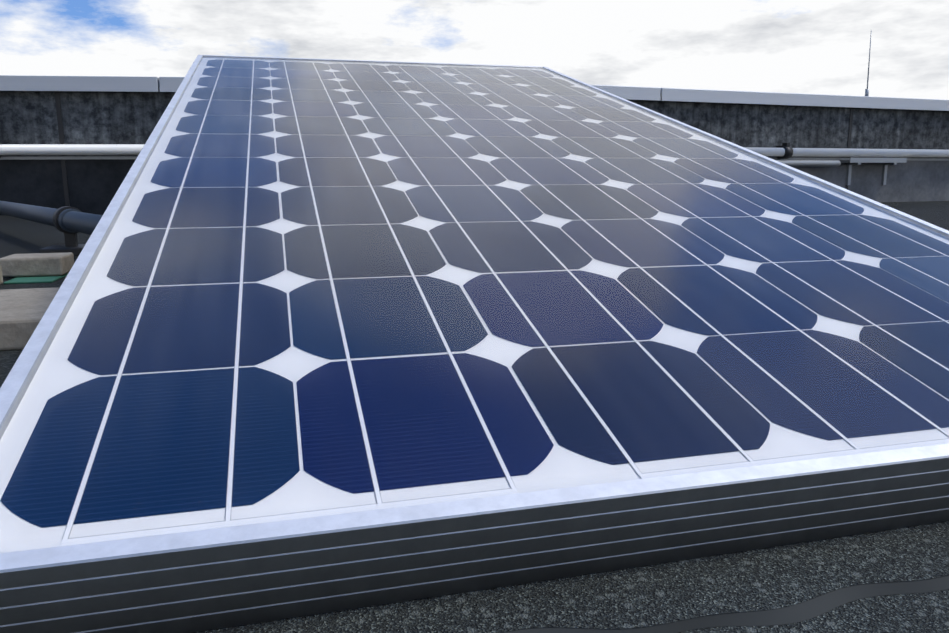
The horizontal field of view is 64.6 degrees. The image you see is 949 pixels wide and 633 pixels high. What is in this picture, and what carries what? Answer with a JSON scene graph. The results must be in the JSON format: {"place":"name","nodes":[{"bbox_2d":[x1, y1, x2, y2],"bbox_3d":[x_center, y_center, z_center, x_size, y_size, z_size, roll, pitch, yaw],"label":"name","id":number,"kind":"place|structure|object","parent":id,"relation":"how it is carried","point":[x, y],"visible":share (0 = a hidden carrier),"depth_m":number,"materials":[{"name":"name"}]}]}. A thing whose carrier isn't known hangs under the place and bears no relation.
{"place":"outdoors","nodes":[
{"label":"outdoors","id":0,"kind":"place"},
{"bbox_2d":[0,265,2,283],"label":"concrete block","id":1,"kind":"object","parent":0,"point":[1,279],"depth_m":1.36,"materials":[{"name":"grey concrete"}]},
{"bbox_2d":[0,0,948,99],"label":"sky","id":2,"kind":"structure","parent":0,"point":[778,46],"materials":[{"name":"white"}]},
{"bbox_2d":[500,577,948,632],"bbox_3d":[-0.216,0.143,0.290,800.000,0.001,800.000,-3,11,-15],"label":"roof","id":3,"kind":"structure","parent":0,"point":[926,612],"depth_m":0.33,"materials":[{"name":"stone"}]},
{"bbox_2d":[0,201,948,632],"bbox_3d":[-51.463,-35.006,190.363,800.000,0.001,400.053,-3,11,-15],"label":"roof surface","id":4,"kind":"object","parent":3,"relation":"on","point":[742,581],"depth_m":0.35,"materials":[{"name":"grey asphalt"}]},
{"bbox_2d":[0,287,59,350],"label":"concrete block","id":5,"kind":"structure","parent":4,"relation":"on","point":[22,311],"depth_m":0.87,"materials":[{"name":"grey concrete"}]},
{"bbox_2d":[3,273,67,283],"bbox_3d":[-0.827,-0.072,1.422,0.080,0.004,0.120,-3,11,-15],"label":"green pad","id":6,"kind":"object","parent":4,"relation":"on","point":[33,279],"visible":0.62,"depth_m":1.39,"materials":[{"name":"green rubber"}]},
{"bbox_2d":[0,252,73,276],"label":"concrete block","id":7,"kind":"object","parent":4,"relation":"on","point":[36,264],"depth_m":1.43,"materials":[{"name":"grey concrete"}]},
{"bbox_2d":[39,206,84,255],"bbox_3d":[-1.015,-0.216,1.887,0.120,0.119,0.120,-3,11,-15],"label":"service pipe stand","id":8,"kind":"object","parent":4,"relation":"on","point":[73,246],"visible":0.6,"depth_m":1.86,"materials":[{"name":"black metal"}]},
{"bbox_2d":[0,201,102,234],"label":"pipe","id":9,"kind":"object","parent":8,"relation":"on","point":[72,220],"visible":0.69,"depth_m":1.94,"materials":[{"name":"grey metal"}]},
{"bbox_2d":[0,159,135,214],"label":"lower wall","id":10,"kind":"structure","parent":4,"relation":"on","point":[94,185],"depth_m":3.93,"materials":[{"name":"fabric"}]},
{"bbox_2d":[0,156,137,159],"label":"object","id":11,"kind":"object","parent":10,"relation":"on","point":[70,157],"depth_m":3.90,"materials":[{"name":"silver metal"}]},
{"bbox_2d":[0,89,175,156],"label":"parapet wall","id":12,"kind":"structure","parent":4,"relation":"on","point":[88,117],"depth_m":3.89,"materials":[{"name":"concrete"}]},
{"bbox_2d":[54,91,69,206],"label":"parapet movement joints","id":13,"kind":"object","parent":12,"relation":"attached to","point":[60,127],"visible":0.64,"depth_m":3.89,"materials":[{"name":"black"}]},
{"bbox_2d":[0,144,144,154],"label":"pipe","id":14,"kind":"object","parent":12,"relation":"attached to","point":[70,149],"depth_m":3.84,"materials":[{"name":"silver metal"}]},
{"bbox_2d":[0,75,184,91],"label":"parapet coping","id":15,"kind":"object","parent":12,"relation":"on","point":[87,83],"visible":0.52,"depth_m":3.83,"materials":[{"name":"silver metal"}]},
{"bbox_2d":[0,55,948,632],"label":"solar panel","id":16,"kind":"object","parent":4,"relation":"on","point":[318,335],"visible":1,"depth_m":0.46,"materials":[{"name":"glass"}]},
{"bbox_2d":[628,100,948,157],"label":"parapet wall","id":17,"kind":"structure","parent":4,"relation":"on","point":[758,125],"depth_m":4.91,"materials":[{"name":"grey concrete"}]},
{"bbox_2d":[592,85,948,110],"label":"parapet coping","id":18,"kind":"object","parent":17,"relation":"on","point":[691,95],"visible":0.54,"depth_m":4.72,"materials":[{"name":"silver metal"}]},
{"bbox_2d":[865,30,871,95],"bbox_3d":[2.714,-1.729,5.165,0.060,0.460,0.080,-4,11,-20],"label":"whip antenna","id":19,"kind":"object","parent":18,"relation":"on","point":[867,92],"visible":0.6,"depth_m":5.17,"materials":[{"name":"silver metal"}]},
{"bbox_2d":[775,143,792,158],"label":"conduit clamps","id":20,"kind":"object","parent":17,"relation":"attached to","point":[787,147],"visible":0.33,"depth_m":4.78,"materials":[{"name":"black metal"}]},
{"bbox_2d":[744,147,948,156],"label":"pipe","id":21,"kind":"object","parent":17,"relation":"on","point":[822,152],"depth_m":4.96,"materials":[{"name":"silver metal"}]},
{"bbox_2d":[845,108,853,189],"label":"parapet movement joints","id":22,"kind":"object","parent":17,"relation":"attached to","point":[850,128],"visible":0.43,"depth_m":5.02,"materials":[{"name":"black"}]},
{"bbox_2d":[768,157,948,160],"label":"parapet flashing","id":23,"kind":"object","parent":17,"relation":"attached to","point":[929,159],"depth_m":5.03,"materials":[{"name":"silver metal"}]},
{"bbox_2d":[793,160,948,201],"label":"lower wall","id":24,"kind":"structure","parent":4,"relation":"on","point":[913,181],"depth_m":5.23,"materials":[{"name":"grey concrete"}]},
{"bbox_2d":[776,160,840,166],"bbox_3d":[1.389,-0.935,4.582,2.150,0.040,0.042,-4,11,-20],"label":"pipe","id":25,"kind":"object","parent":24,"relation":"attached to","point":[814,163],"visible":0.33,"depth_m":4.86,"materials":[{"name":"silver metal"}]},
{"bbox_2d":[840,158,906,184],"bbox_3d":[2.690,-0.982,5.087,0.500,0.180,0.100,-4,11,-20],"label":"pipe support bracket","id":26,"kind":"object","parent":24,"relation":"attached to","point":[886,162],"visible":0.94,"depth_m":5.05,"materials":[{"name":"grey metal"}]},
{"bbox_2d":[501,575,948,632],"bbox_3d":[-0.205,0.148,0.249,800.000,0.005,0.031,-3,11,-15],"label":"roof seam","id":27,"kind":"object","parent":3,"relation":"on","point":[814,607],"visible":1,"depth_m":0.33,"materials":[{"name":"grey"}]}
]}

